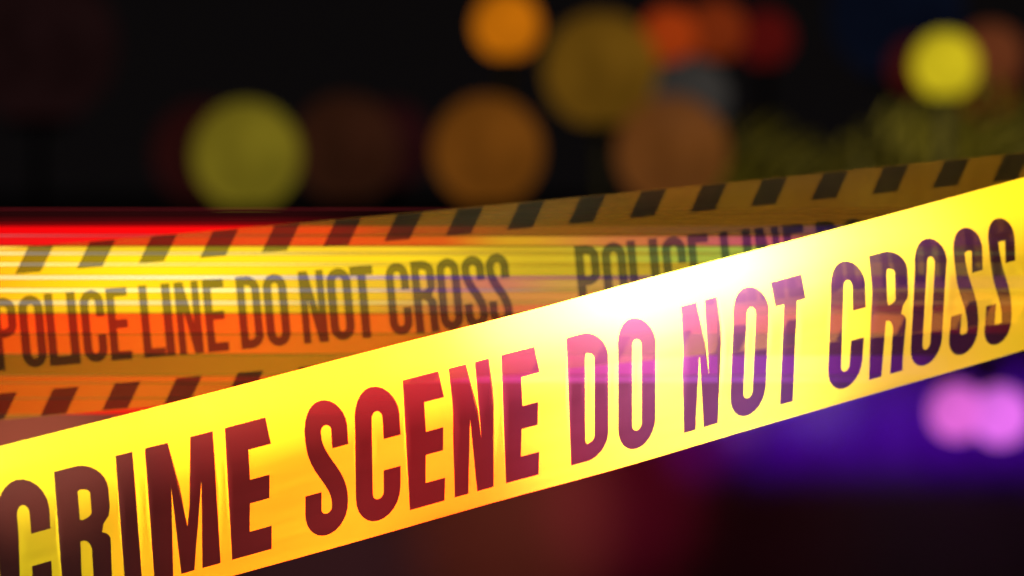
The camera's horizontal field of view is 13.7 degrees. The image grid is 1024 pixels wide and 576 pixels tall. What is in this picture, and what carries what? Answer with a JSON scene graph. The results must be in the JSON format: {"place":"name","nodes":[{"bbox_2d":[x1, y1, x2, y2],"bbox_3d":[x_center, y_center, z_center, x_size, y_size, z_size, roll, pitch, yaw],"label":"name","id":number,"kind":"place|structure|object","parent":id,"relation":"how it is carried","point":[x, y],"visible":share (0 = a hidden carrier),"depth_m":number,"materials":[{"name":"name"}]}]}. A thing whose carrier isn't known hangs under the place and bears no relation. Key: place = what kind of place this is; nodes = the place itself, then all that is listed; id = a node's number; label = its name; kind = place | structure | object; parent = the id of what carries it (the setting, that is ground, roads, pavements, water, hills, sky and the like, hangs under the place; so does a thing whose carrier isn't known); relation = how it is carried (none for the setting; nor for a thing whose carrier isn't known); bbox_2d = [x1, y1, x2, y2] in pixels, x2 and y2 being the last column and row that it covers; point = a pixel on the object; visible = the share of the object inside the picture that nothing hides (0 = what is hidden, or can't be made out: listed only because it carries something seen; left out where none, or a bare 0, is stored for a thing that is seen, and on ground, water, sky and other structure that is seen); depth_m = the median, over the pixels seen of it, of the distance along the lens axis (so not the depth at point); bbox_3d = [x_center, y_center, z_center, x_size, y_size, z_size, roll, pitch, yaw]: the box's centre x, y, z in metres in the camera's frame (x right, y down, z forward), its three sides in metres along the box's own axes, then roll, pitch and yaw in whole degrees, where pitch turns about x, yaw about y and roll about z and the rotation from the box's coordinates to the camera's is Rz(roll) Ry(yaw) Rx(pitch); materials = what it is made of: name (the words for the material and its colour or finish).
{"place":"outdoors","nodes":[
{"label":"outdoors","id":0,"kind":"place"},
{"bbox_2d":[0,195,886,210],"bbox_3d":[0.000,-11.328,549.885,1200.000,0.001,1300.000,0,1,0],"label":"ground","id":1,"kind":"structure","parent":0,"point":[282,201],"depth_m":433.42,"materials":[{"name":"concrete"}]},
{"bbox_2d":[0,0,117,210],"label":"globe lamp","id":2,"kind":"object","parent":1,"relation":"on","point":[58,59],"visible":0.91,"depth_m":11.44,"materials":[{"name":"metal"}]},
{"bbox_2d":[152,102,222,210],"bbox_3d":[-0.781,0.216,10.813,0.261,1.376,0.261,0,1,0],"label":"globe lamp","id":3,"kind":"object","parent":1,"relation":"on","point":[174,140],"visible":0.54,"depth_m":10.71,"materials":[{"name":"metal"}]},
{"bbox_2d":[192,101,299,210],"bbox_3d":[-0.498,0.309,8.013,0.203,1.319,0.203,0,1,0],"label":"globe lamp","id":4,"kind":"object","parent":1,"relation":"on","point":[245,154],"visible":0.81,"depth_m":7.93,"materials":[{"name":"metal"}]},
{"bbox_2d":[295,94,399,210],"bbox_3d":[-0.382,0.241,9.813,0.248,1.373,0.248,0,1,0],"label":"globe lamp","id":5,"kind":"object","parent":1,"relation":"on","point":[349,148],"visible":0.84,"depth_m":9.71,"materials":[{"name":"glass"}]},
{"bbox_2d":[377,101,432,210],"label":"globe lamp","id":6,"kind":"object","parent":1,"relation":"on","point":[413,130],"visible":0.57,"depth_m":10.14,"materials":[{"name":"metal"}]},
{"bbox_2d":[432,95,542,210],"bbox_3d":[-0.048,0.290,8.413,0.218,1.338,0.218,0,1,0],"label":"globe lamp","id":7,"kind":"object","parent":1,"relation":"on","point":[487,150],"visible":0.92,"depth_m":8.32,"materials":[{"name":"glass"}]},
{"bbox_2d":[473,0,540,210],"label":"globe lamp","id":8,"kind":"object","parent":1,"relation":"on","point":[506,32],"visible":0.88,"depth_m":8.95,"materials":[{"name":"glass"}]},
{"bbox_2d":[0,208,1023,413],"bbox_3d":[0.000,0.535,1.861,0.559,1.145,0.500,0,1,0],"label":"emergency light bar","id":9,"kind":"object","parent":1,"relation":"on","point":[264,223],"visible":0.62,"depth_m":1.85,"materials":[{"name":"plastic"}]},
{"bbox_2d":[544,12,658,210],"bbox_3d":[0.202,0.156,9.615,0.260,1.552,0.260,0,1,0],"label":"globe lamp","id":10,"kind":"object","parent":1,"relation":"on","point":[601,71],"visible":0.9,"depth_m":9.51,"materials":[{"name":"glass"}]},
{"bbox_2d":[616,95,727,210],"bbox_3d":[0.323,0.283,8.613,0.228,1.343,0.228,0,1,0],"label":"globe lamp","id":11,"kind":"object","parent":1,"relation":"on","point":[676,147],"visible":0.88,"depth_m":8.52,"materials":[{"name":"metal"}]},
{"bbox_2d":[739,10,793,174],"bbox_3d":[0.665,0.083,11.217,0.148,1.626,0.148,0,1,0],"label":"globe lamp","id":12,"kind":"object","parent":1,"relation":"on","point":[766,45],"visible":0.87,"depth_m":11.15,"materials":[{"name":"glass"}]},
{"bbox_2d":[617,84,1022,210],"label":"palm bush","id":13,"kind":"object","parent":1,"relation":"on","point":[741,179],"visible":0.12,"depth_m":9.99,"materials":[{"name":"green plant"}]},
{"bbox_2d":[828,0,963,162],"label":"globe lamp","id":14,"kind":"object","parent":1,"relation":"on","point":[869,36],"visible":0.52,"depth_m":12.35,"materials":[{"name":"metal"}]},
{"bbox_2d":[888,38,927,174],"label":"globe lamp","id":15,"kind":"object","parent":1,"relation":"on","point":[900,67],"visible":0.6,"depth_m":11.36,"materials":[{"name":"metal"}]},
{"bbox_2d":[841,71,1023,210],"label":"palm bush","id":16,"kind":"object","parent":1,"relation":"on","point":[981,169],"visible":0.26,"depth_m":9.32,"materials":[{"name":"green plant"}]},
{"bbox_2d":[912,32,978,200],"bbox_3d":[0.894,0.211,8.815,0.137,1.479,0.137,0,1,0],"label":"globe lamp","id":17,"kind":"object","parent":1,"relation":"on","point":[945,67],"visible":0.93,"depth_m":8.76,"materials":[{"name":"glass"}]},
{"bbox_2d":[964,23,1023,153],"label":"globe lamp","id":18,"kind":"object","parent":1,"relation":"on","point":[998,48],"visible":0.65,"depth_m":9.94,"materials":[{"name":"metal"}]},
{"bbox_2d":[0,178,1023,575],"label":"barrier tape","id":19,"kind":"object","parent":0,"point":[250,476],"visible":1,"depth_m":1.64,"materials":[{"name":"yellow plastic"}]},
{"bbox_2d":[0,153,1023,418],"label":"barrier tape","id":20,"kind":"object","parent":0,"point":[342,231],"visible":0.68,"depth_m":1.81,"materials":[{"name":"plastic"}]},
{"bbox_2d":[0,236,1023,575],"bbox_3d":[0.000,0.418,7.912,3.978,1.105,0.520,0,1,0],"label":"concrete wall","id":21,"kind":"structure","parent":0,"point":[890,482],"depth_m":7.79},
{"bbox_2d":[929,384,979,439],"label":"globe lamp","id":22,"kind":"object","parent":21,"relation":"attached to","point":[954,411],"visible":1,"depth_m":7.53,"materials":[{"name":"metal"}]},
{"bbox_2d":[976,386,1023,444],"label":"globe lamp","id":23,"kind":"object","parent":21,"relation":"attached to","point":[1001,419],"visible":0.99,"depth_m":7.53,"materials":[{"name":"metal"}]},
{"bbox_2d":[0,0,1023,194],"label":"sky","id":24,"kind":"structure","parent":0,"point":[286,56],"materials":[{"name":"black"}]},
{"bbox_2d":[642,7,696,67],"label":"globe lamp","id":25,"kind":"object","parent":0,"point":[671,32],"visible":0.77,"depth_m":10.35,"materials":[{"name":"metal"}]},
{"bbox_2d":[652,58,729,122],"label":"globe lamp","id":26,"kind":"object","parent":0,"point":[704,82],"visible":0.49,"depth_m":9.14,"materials":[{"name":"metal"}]},
{"bbox_2d":[690,0,745,69],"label":"globe lamp","id":27,"kind":"object","parent":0,"point":[720,28],"visible":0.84,"depth_m":10.74,"materials":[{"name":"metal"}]}
]}

